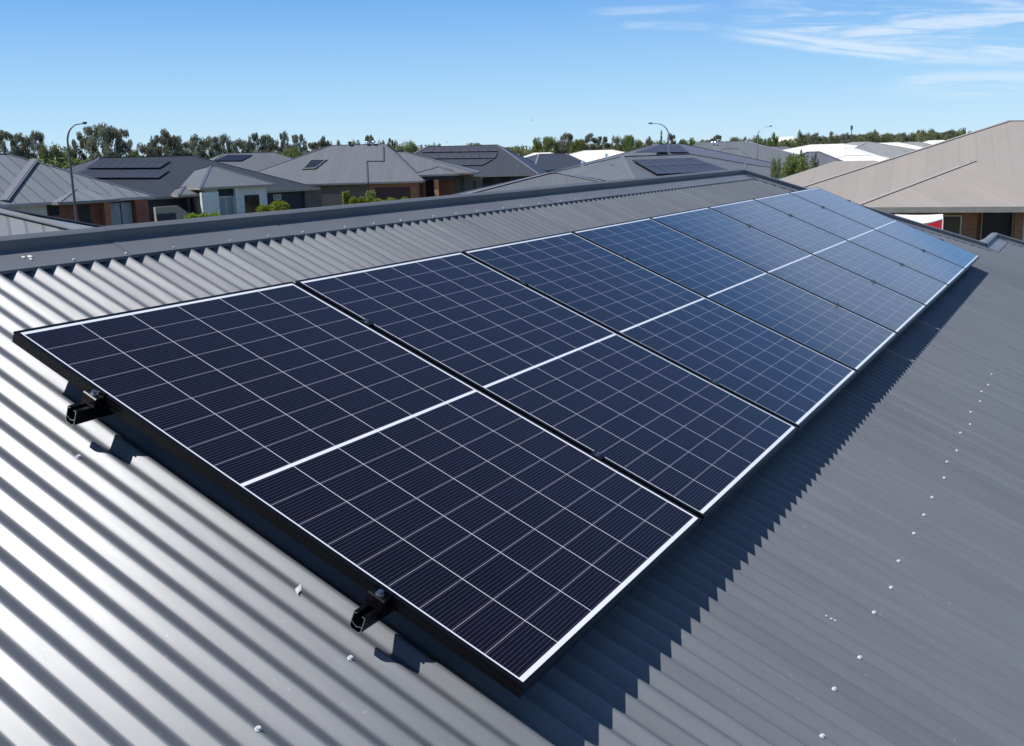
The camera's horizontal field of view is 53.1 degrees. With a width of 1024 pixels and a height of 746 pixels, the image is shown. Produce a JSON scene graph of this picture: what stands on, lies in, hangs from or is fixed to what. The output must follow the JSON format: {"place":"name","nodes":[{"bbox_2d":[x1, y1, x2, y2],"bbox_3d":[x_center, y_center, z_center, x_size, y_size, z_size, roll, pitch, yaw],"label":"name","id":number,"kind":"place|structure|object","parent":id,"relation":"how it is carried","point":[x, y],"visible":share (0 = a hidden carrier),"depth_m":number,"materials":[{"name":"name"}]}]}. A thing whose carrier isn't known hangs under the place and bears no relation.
{"place":"outdoors","nodes":[
{"label":"outdoors","id":0,"kind":"place"},
{"bbox_2d":[0,207,102,235],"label":"house","id":1,"kind":"structure","parent":0,"point":[13,222],"depth_m":15.62,"materials":[{"name":"metal"}]},
{"bbox_2d":[64,155,321,221],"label":"house","id":2,"kind":"structure","parent":0,"point":[189,184],"depth_m":91.10,"materials":[{"name":"grey metal"}]},
{"bbox_2d":[86,160,105,168],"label":"solar panel","id":3,"kind":"object","parent":2,"relation":"on","point":[97,163],"visible":1,"depth_m":88.50,"materials":[{"name":"glass"}]},
{"bbox_2d":[89,170,111,177],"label":"solar panel","id":4,"kind":"object","parent":2,"relation":"attached to","point":[100,173],"visible":0.77,"depth_m":86.83,"materials":[{"name":"glass"}]},
{"bbox_2d":[98,170,121,177],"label":"solar panel","id":5,"kind":"object","parent":2,"relation":"attached to","point":[110,173],"visible":1,"depth_m":87.41,"materials":[{"name":"glass"}]},
{"bbox_2d":[108,170,131,177],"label":"solar panel","id":6,"kind":"object","parent":2,"relation":"attached to","point":[119,174],"visible":1,"depth_m":88.00,"materials":[{"name":"glass"}]},
{"bbox_2d":[119,170,140,177],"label":"solar panel","id":7,"kind":"object","parent":2,"relation":"attached to","point":[129,174],"visible":1,"depth_m":88.59,"materials":[{"name":"glass"}]},
{"bbox_2d":[129,170,150,177],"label":"solar panel","id":8,"kind":"object","parent":2,"relation":"attached to","point":[140,174],"visible":1,"depth_m":89.21,"materials":[{"name":"glass"}]},
{"bbox_2d":[139,170,159,177],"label":"solar panel","id":9,"kind":"object","parent":2,"relation":"on","point":[149,174],"visible":1,"depth_m":89.82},
{"bbox_2d":[149,170,169,177],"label":"solar panel","id":10,"kind":"object","parent":2,"relation":"on","point":[160,173],"visible":1,"depth_m":90.47,"materials":[{"name":"glass"}]},
{"bbox_2d":[219,196,234,214],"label":"window","id":11,"kind":"structure","parent":2,"relation":"in","point":[226,203],"depth_m":89.97,"materials":[{"name":"glass"}]},
{"bbox_2d":[244,195,259,212],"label":"window","id":12,"kind":"structure","parent":2,"relation":"in","point":[251,201],"depth_m":91.90,"materials":[{"name":"black glass"}]},
{"bbox_2d":[267,191,302,209],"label":"garage door","id":13,"kind":"structure","parent":2,"relation":"in","point":[294,200],"depth_m":97.40,"materials":[{"name":"metal"}]},
{"bbox_2d":[256,141,482,206],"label":"house","id":14,"kind":"structure","parent":0,"point":[384,171],"depth_m":112.00,"materials":[{"name":"metal"}]},
{"bbox_2d":[375,187,410,200],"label":"garage door","id":15,"kind":"structure","parent":14,"relation":"in","point":[397,193],"depth_m":109.51,"materials":[{"name":"metal"}]},
{"bbox_2d":[426,180,433,196],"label":"door","id":16,"kind":"structure","parent":14,"relation":"in","point":[430,183],"depth_m":114.62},
{"bbox_2d":[413,144,547,186],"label":"house","id":17,"kind":"structure","parent":0,"point":[504,165],"depth_m":136.56,"materials":[{"name":"metal"}]},
{"bbox_2d":[0,0,1023,159],"label":"sky","id":18,"kind":"structure","parent":0,"point":[505,73],"materials":[{"name":"blue"}]},
{"bbox_2d":[776,151,842,168],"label":"house","id":19,"kind":"structure","parent":0,"point":[823,158],"depth_m":87.84,"materials":[{"name":"white paint"}]},
{"bbox_2d":[837,155,888,160],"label":"house","id":20,"kind":"structure","parent":0,"point":[862,158],"depth_m":101.29,"materials":[{"name":"white paint"}]},
{"bbox_2d":[895,214,943,229],"bbox_3d":[15.037,-4.454,38.094,1.713,2.812,1.047,3,13,21],"label":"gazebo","id":21,"kind":"object","parent":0,"point":[930,219],"visible":0.22,"depth_m":37.64,"materials":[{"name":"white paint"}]},
{"label":"road","id":22,"kind":"structure","parent":0,"visible":0},
{"bbox_2d":[67,122,86,220],"bbox_3d":[-24.006,-10.066,57.391,1.191,7.780,0.260,-6,13,-22],"label":"street lamp","id":23,"kind":"object","parent":22,"relation":"on","point":[73,190],"visible":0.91,"depth_m":56.93,"materials":[{"name":"metal"}]},
{"label":"ground","id":24,"kind":"structure","parent":0,"visible":0},
{"bbox_2d":[0,130,23,157],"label":"tree","id":25,"kind":"object","parent":24,"relation":"on","point":[13,149],"visible":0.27,"depth_m":131.66,"materials":[{"name":"green plant"}]},
{"bbox_2d":[8,132,36,158],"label":"tree","id":26,"kind":"object","parent":24,"relation":"on","point":[25,144],"visible":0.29,"depth_m":134.00,"materials":[{"name":"green plant"}]},
{"bbox_2d":[29,129,51,165],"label":"tree","id":27,"kind":"object","parent":24,"relation":"on","point":[35,137],"visible":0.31,"depth_m":137.27,"materials":[{"name":"green plant"}]},
{"bbox_2d":[37,141,64,167],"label":"tree","id":28,"kind":"object","parent":24,"relation":"on","point":[53,152],"visible":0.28,"depth_m":131.89,"materials":[{"name":"green plant"}]},
{"bbox_2d":[60,146,75,162],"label":"tree","id":29,"kind":"object","parent":24,"relation":"on","point":[66,151],"visible":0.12,"depth_m":134.72,"materials":[{"name":"green plant"}]},
{"bbox_2d":[0,153,155,225],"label":"house","id":30,"kind":"structure","parent":24,"relation":"on","point":[32,186],"depth_m":68.85,"materials":[{"name":"metal"}]},
{"bbox_2d":[47,205,59,215],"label":"window","id":31,"kind":"structure","parent":30,"relation":"in","point":[53,210],"depth_m":66.94,"materials":[{"name":"black glass"}]},
{"bbox_2d":[78,205,90,222],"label":"door","id":32,"kind":"structure","parent":30,"relation":"in","point":[84,210],"depth_m":68.57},
{"bbox_2d":[110,201,133,224],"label":"window","id":33,"kind":"structure","parent":30,"relation":"in","point":[121,212],"depth_m":70.65,"materials":[{"name":"glass"}]},
{"bbox_2d":[69,132,94,162],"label":"tree","id":34,"kind":"object","parent":24,"relation":"on","point":[81,144],"visible":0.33,"depth_m":136.63,"materials":[{"name":"green plant"}]},
{"bbox_2d":[83,122,121,160],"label":"tree","id":35,"kind":"object","parent":24,"relation":"on","point":[100,130],"visible":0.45,"depth_m":135.50,"materials":[{"name":"green plant"}]},
{"bbox_2d":[101,125,132,156],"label":"tree","id":36,"kind":"object","parent":24,"relation":"on","point":[124,145],"visible":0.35,"depth_m":137.49,"materials":[{"name":"green plant"}]},
{"bbox_2d":[29,155,214,168],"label":"scrub","id":37,"kind":"object","parent":24,"relation":"on","point":[66,163],"visible":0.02,"depth_m":132.50,"materials":[{"name":"green plant"}]},
{"bbox_2d":[140,128,183,155],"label":"tree","id":38,"kind":"object","parent":24,"relation":"on","point":[165,140],"visible":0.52,"depth_m":139.12,"materials":[{"name":"green plant"}]},
{"bbox_2d":[153,206,188,220],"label":"garden wall","id":39,"kind":"structure","parent":24,"relation":"on","point":[164,213],"depth_m":83.64,"materials":[{"name":"paint"}]},
{"bbox_2d":[166,135,193,155],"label":"tree","id":40,"kind":"object","parent":24,"relation":"on","point":[185,146],"visible":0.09,"depth_m":142.55,"materials":[{"name":"green plant"}]},
{"bbox_2d":[181,134,208,156],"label":"tree","id":41,"kind":"object","parent":24,"relation":"on","point":[193,143],"visible":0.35,"depth_m":144.89,"materials":[{"name":"green plant"}]},
{"bbox_2d":[184,211,220,218],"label":"hedge","id":42,"kind":"object","parent":24,"relation":"on","point":[203,214],"visible":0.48,"depth_m":79.27,"materials":[{"name":"green plant"}]},
{"bbox_2d":[201,135,221,158],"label":"tree","id":43,"kind":"object","parent":24,"relation":"on","point":[213,147],"visible":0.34,"depth_m":147.90,"materials":[{"name":"green plant"}]},
{"bbox_2d":[213,133,233,153],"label":"tree","id":44,"kind":"object","parent":24,"relation":"on","point":[223,139],"visible":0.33,"depth_m":150.40,"materials":[{"name":"green plant"}]},
{"bbox_2d":[225,138,249,152],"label":"tree","id":45,"kind":"object","parent":24,"relation":"on","point":[239,143],"visible":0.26,"depth_m":155.44,"materials":[{"name":"green plant"}]},
{"bbox_2d":[209,152,292,170],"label":"house","id":46,"kind":"structure","parent":24,"relation":"on","point":[256,161],"depth_m":138.32,"materials":[{"name":"metal"}]},
{"bbox_2d":[248,133,261,151],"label":"tree","id":47,"kind":"object","parent":24,"relation":"on","point":[254,137],"visible":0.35,"depth_m":158.84,"materials":[{"name":"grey plant"}]},
{"bbox_2d":[256,204,268,211],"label":"shrub","id":48,"kind":"object","parent":24,"relation":"on","point":[262,208],"visible":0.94,"depth_m":84.28,"materials":[{"name":"green plant"}]},
{"bbox_2d":[258,134,279,153],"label":"tree","id":49,"kind":"object","parent":24,"relation":"on","point":[264,143],"visible":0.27,"depth_m":159.34,"materials":[{"name":"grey plant"}]},
{"bbox_2d":[268,199,290,210],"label":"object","id":50,"kind":"object","parent":24,"relation":"on","point":[274,206],"visible":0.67,"depth_m":84.39,"materials":[{"name":"green plant"}]},
{"bbox_2d":[279,130,288,151],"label":"tree","id":51,"kind":"object","parent":24,"relation":"on","point":[284,137],"visible":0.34,"depth_m":161.88,"materials":[{"name":"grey plant"}]},
{"bbox_2d":[283,146,300,157],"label":"tree","id":52,"kind":"object","parent":24,"relation":"on","point":[294,152],"visible":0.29,"depth_m":142.93,"materials":[{"name":"green plant"}]},
{"bbox_2d":[286,134,307,153],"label":"tree","id":53,"kind":"object","parent":24,"relation":"on","point":[295,137],"visible":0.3,"depth_m":162.10,"materials":[{"name":"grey plant"}]},
{"bbox_2d":[303,142,318,151],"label":"tree","id":54,"kind":"object","parent":24,"relation":"on","point":[312,145],"visible":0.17,"depth_m":164.60,"materials":[{"name":"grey plant"}]},
{"bbox_2d":[314,135,332,148],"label":"tree","id":55,"kind":"object","parent":24,"relation":"on","point":[321,143],"visible":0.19,"depth_m":164.63,"materials":[{"name":"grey plant"}]},
{"bbox_2d":[321,194,342,206],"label":"fence","id":56,"kind":"object","parent":24,"relation":"on","point":[328,202],"visible":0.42,"depth_m":106.76,"materials":[{"name":"metal"}]},
{"bbox_2d":[236,144,435,154],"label":"scrub","id":57,"kind":"object","parent":24,"relation":"on","point":[281,152],"depth_m":159.31,"materials":[{"name":"green plant"}]},
{"bbox_2d":[342,190,349,204],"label":"shrub","id":58,"kind":"object","parent":24,"relation":"on","point":[345,196],"visible":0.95,"depth_m":92.40,"materials":[{"name":"green plant"}]},
{"bbox_2d":[349,196,373,203],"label":"hedge","id":59,"kind":"object","parent":24,"relation":"on","point":[361,199],"visible":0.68,"depth_m":91.39,"materials":[{"name":"green plant"}]},
{"bbox_2d":[395,139,417,152],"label":"tree","id":60,"kind":"object","parent":24,"relation":"on","point":[409,147],"visible":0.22,"depth_m":164.33,"materials":[{"name":"green plant"}]},
{"bbox_2d":[0,168,1023,745],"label":"house","id":61,"kind":"structure","parent":24,"relation":"on","point":[872,508],"depth_m":2.88,"materials":[{"name":"grey metal"}]},
{"bbox_2d":[65,199,851,425],"bbox_3d":[1.159,-0.823,6.629,0.086,0.137,9.390,29,24,21],"label":"mounting rail","id":62,"kind":"object","parent":61,"relation":"attached to","point":[90,407],"visible":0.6,"depth_m":2.67,"materials":[{"name":"metal"}]},
{"bbox_2d":[12,282,701,697],"bbox_3d":[-0.397,0.180,2.989,1.722,0.033,1.134,29,24,21],"label":"solar panel","id":63,"kind":"object","parent":62,"relation":"attached to","point":[514,552],"visible":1,"depth_m":2.83,"materials":[{"name":"blue glass"}]},
{"bbox_2d":[349,238,943,632],"bbox_3d":[1.952,-0.377,6.272,0.086,0.137,9.390,29,24,21],"label":"mounting rail","id":64,"kind":"object","parent":61,"relation":"attached to","point":[373,609],"visible":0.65,"depth_m":2.31,"materials":[{"name":"metal"}]},
{"bbox_2d":[295,251,797,524],"bbox_3d":[0.171,-0.047,3.967,1.722,0.033,1.134,29,24,21],"label":"solar panel","id":65,"kind":"object","parent":64,"relation":"on","point":[700,447],"visible":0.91,"depth_m":3.85,"materials":[{"name":"blue glass"}]},
{"bbox_2d":[462,232,856,432],"bbox_3d":[0.740,-0.274,4.946,1.722,0.033,1.134,29,24,21],"label":"solar panel","id":66,"kind":"object","parent":64,"relation":"attached to","point":[795,383],"visible":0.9,"depth_m":4.85,"materials":[{"name":"blue glass"}]},
{"bbox_2d":[572,217,897,375],"bbox_3d":[1.308,-0.501,5.924,1.722,0.033,1.134,29,24,21],"label":"solar panel","id":67,"kind":"object","parent":64,"relation":"attached to","point":[852,340],"visible":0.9,"depth_m":5.84,"materials":[{"name":"blue glass"}]},
{"bbox_2d":[649,207,926,336],"bbox_3d":[1.876,-0.728,6.902,1.722,0.033,1.134,29,24,21],"label":"solar panel","id":68,"kind":"object","parent":64,"relation":"attached to","point":[887,308],"visible":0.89,"depth_m":6.83,"materials":[{"name":"blue glass"}]},
{"bbox_2d":[708,199,948,309],"bbox_3d":[2.445,-0.955,7.880,1.722,0.033,1.134,29,24,21],"label":"solar panel","id":69,"kind":"object","parent":64,"relation":"attached to","point":[919,287],"visible":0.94,"depth_m":7.82,"materials":[{"name":"blue glass"}]},
{"bbox_2d":[753,193,965,287],"bbox_3d":[3.013,-1.182,8.859,1.722,0.033,1.134,29,24,21],"label":"solar panel","id":70,"kind":"object","parent":64,"relation":"attached to","point":[889,247],"visible":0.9,"depth_m":8.80,"materials":[{"name":"blue glass"}]},
{"bbox_2d":[789,187,979,270],"bbox_3d":[3.582,-1.409,9.837,1.722,0.033,1.134,29,24,21],"label":"solar panel","id":71,"kind":"object","parent":64,"relation":"attached to","point":[921,240],"visible":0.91,"depth_m":9.79,"materials":[{"name":"blue glass"}]},
{"bbox_2d":[453,172,605,194],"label":"house","id":72,"kind":"structure","parent":24,"relation":"on","point":[551,178],"depth_m":46.12,"materials":[{"name":"white paint"}]},
{"bbox_2d":[530,137,542,153],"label":"tree","id":73,"kind":"object","parent":24,"relation":"on","point":[536,142],"visible":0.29,"depth_m":194.82,"materials":[{"name":"green plant"}]},
{"bbox_2d":[542,136,558,152],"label":"tree","id":74,"kind":"object","parent":24,"relation":"on","point":[547,142],"visible":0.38,"depth_m":194.56,"materials":[{"name":"green plant"}]},
{"bbox_2d":[525,153,585,171],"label":"house","id":75,"kind":"structure","parent":24,"relation":"on","point":[549,162],"depth_m":150.33,"materials":[{"name":"metal"}]},
{"bbox_2d":[555,141,569,153],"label":"tree","id":76,"kind":"object","parent":24,"relation":"on","point":[562,145],"visible":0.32,"depth_m":196.74,"materials":[{"name":"green plant"}]},
{"bbox_2d":[559,132,574,153],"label":"tree","id":77,"kind":"object","parent":24,"relation":"on","point":[564,137],"visible":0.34,"depth_m":198.00,"materials":[{"name":"green plant"}]},
{"bbox_2d":[569,138,585,153],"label":"tree","id":78,"kind":"object","parent":24,"relation":"on","point":[577,144],"visible":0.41,"depth_m":192.28,"materials":[{"name":"green plant"}]},
{"bbox_2d":[502,140,665,156],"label":"scrub","id":79,"kind":"object","parent":24,"relation":"on","point":[522,151],"visible":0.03,"depth_m":211.97,"materials":[{"name":"green plant"}]},
{"bbox_2d":[584,133,600,149],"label":"tree","id":80,"kind":"object","parent":24,"relation":"on","point":[588,137],"visible":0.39,"depth_m":197.90,"materials":[{"name":"green plant"}]},
{"bbox_2d":[569,150,623,161],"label":"house","id":81,"kind":"structure","parent":24,"relation":"on","point":[588,155],"depth_m":163.24,"materials":[{"name":"white paint"}]},
{"bbox_2d":[597,136,610,149],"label":"tree","id":82,"kind":"object","parent":24,"relation":"on","point":[605,143],"visible":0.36,"depth_m":197.87,"materials":[{"name":"green plant"}]},
{"bbox_2d":[610,135,624,151],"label":"tree","id":83,"kind":"object","parent":24,"relation":"on","point":[617,140],"visible":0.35,"depth_m":194.30,"materials":[{"name":"green plant"}]},
{"bbox_2d":[623,134,634,151],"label":"tree","id":84,"kind":"object","parent":24,"relation":"on","point":[629,142],"visible":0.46,"depth_m":195.37,"materials":[{"name":"green plant"}]},
{"bbox_2d":[554,153,751,180],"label":"house","id":85,"kind":"structure","parent":24,"relation":"on","point":[621,167],"depth_m":59.02,"materials":[{"name":"white paint"}]},
{"bbox_2d":[632,159,652,166],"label":"solar panel","id":86,"kind":"object","parent":85,"relation":"on","point":[641,162],"visible":1,"depth_m":58.73,"materials":[{"name":"glass"}]},
{"bbox_2d":[644,166,667,174],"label":"solar panel","id":87,"kind":"object","parent":85,"relation":"on","point":[655,170],"visible":1,"depth_m":57.45,"materials":[{"name":"glass"}]},
{"bbox_2d":[655,166,678,173],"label":"solar panel","id":88,"kind":"object","parent":85,"relation":"on","point":[667,170],"visible":1,"depth_m":58.20,"materials":[{"name":"glass"}]},
{"bbox_2d":[666,166,689,173],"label":"solar panel","id":89,"kind":"object","parent":85,"relation":"on","point":[678,170],"visible":0.9,"depth_m":58.95,"materials":[{"name":"glass"}]},
{"bbox_2d":[677,165,699,172],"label":"solar panel","id":90,"kind":"object","parent":85,"relation":"on","point":[688,169],"visible":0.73,"depth_m":59.72,"materials":[{"name":"glass"}]},
{"bbox_2d":[548,143,776,172],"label":"house","id":91,"kind":"structure","parent":24,"relation":"on","point":[695,150],"depth_m":111.29,"materials":[{"name":"white paint"}]},
{"bbox_2d":[692,141,798,163],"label":"house","id":92,"kind":"structure","parent":24,"relation":"on","point":[748,149],"depth_m":138.76,"materials":[{"name":"white paint"}]},
{"bbox_2d":[677,138,817,147],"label":"scrub","id":93,"kind":"object","parent":24,"relation":"on","point":[793,143],"visible":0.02,"depth_m":230.87,"materials":[{"name":"green plant"}]},
{"bbox_2d":[743,163,783,178],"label":"house","id":94,"kind":"structure","parent":24,"relation":"on","point":[762,170],"depth_m":64.74,"materials":[{"name":"white paint"}]},
{"bbox_2d":[769,155,780,177],"bbox_3d":[16.209,-10.988,63.111,0.819,4.981,0.827,6,14,32],"label":"tree","id":95,"kind":"object","parent":24,"relation":"on","point":[774,170],"visible":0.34,"depth_m":62.69,"materials":[{"name":"green plant"}]},
{"bbox_2d":[778,152,812,178],"bbox_3d":[16.351,-10.133,58.914,1.978,5.102,1.945,8,15,36],"label":"tree","id":96,"kind":"object","parent":24,"relation":"on","point":[793,165],"visible":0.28,"depth_m":58.38,"materials":[{"name":"green plant"}]},
{"bbox_2d":[801,132,815,145],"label":"tree","id":97,"kind":"object","parent":24,"relation":"on","point":[804,139],"visible":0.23,"depth_m":223.51,"materials":[{"name":"green plant"}]},
{"bbox_2d":[811,151,818,167],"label":"tree","id":98,"kind":"object","parent":24,"relation":"on","point":[815,163],"visible":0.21,"depth_m":69.52,"materials":[{"name":"green plant"}]},
{"bbox_2d":[807,132,824,144],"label":"tree","id":99,"kind":"object","parent":24,"relation":"on","point":[813,137],"visible":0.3,"depth_m":214.03,"materials":[{"name":"green plant"}]},
{"bbox_2d":[783,144,875,157],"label":"house","id":100,"kind":"structure","parent":24,"relation":"on","point":[836,150],"depth_m":147.45,"materials":[{"name":"white paint"}]},
{"bbox_2d":[835,132,854,143],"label":"tree","id":101,"kind":"object","parent":24,"relation":"on","point":[848,138],"visible":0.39,"depth_m":219.93,"materials":[{"name":"green plant"}]},
{"bbox_2d":[858,131,876,141],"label":"tree","id":102,"kind":"object","parent":24,"relation":"on","point":[869,135],"visible":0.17,"depth_m":217.63,"materials":[{"name":"green plant"}]},
{"bbox_2d":[845,141,916,157],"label":"house","id":103,"kind":"structure","parent":24,"relation":"on","point":[885,150],"depth_m":145.50,"materials":[{"name":"white paint"}]},
{"bbox_2d":[874,132,892,142],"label":"tree","id":104,"kind":"object","parent":24,"relation":"on","point":[882,138],"visible":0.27,"depth_m":214.38,"materials":[{"name":"green plant"}]},
{"bbox_2d":[779,120,1023,240],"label":"house","id":105,"kind":"structure","parent":24,"relation":"on","point":[970,185],"depth_m":48.35,"materials":[{"name":"metal"}]},
{"bbox_2d":[928,215,961,234],"bbox_3d":[18.982,-6.168,46.402,2.460,1.941,0.070,3,13,22],"label":"window","id":106,"kind":"structure","parent":105,"relation":"in","point":[952,223],"depth_m":45.94,"materials":[{"name":"grey glass"}]},
{"bbox_2d":[980,212,1013,239],"bbox_3d":[21.909,-6.245,46.357,1.334,2.251,0.070,3,13,22],"label":"window","id":107,"kind":"structure","parent":105,"relation":"in","point":[1002,223],"depth_m":46.24,"materials":[{"name":"black glass"}]},
{"bbox_2d":[881,142,922,148],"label":"house","id":108,"kind":"structure","parent":24,"relation":"on","point":[899,144],"depth_m":172.14,"materials":[{"name":"white paint"}]},
{"bbox_2d":[903,141,931,146],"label":"house","id":109,"kind":"structure","parent":24,"relation":"on","point":[920,144],"depth_m":180.78,"materials":[{"name":"white paint"}]},
{"bbox_2d":[916,128,934,141],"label":"tree","id":110,"kind":"object","parent":24,"relation":"on","point":[929,135],"visible":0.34,"depth_m":206.09,"materials":[{"name":"green plant"}]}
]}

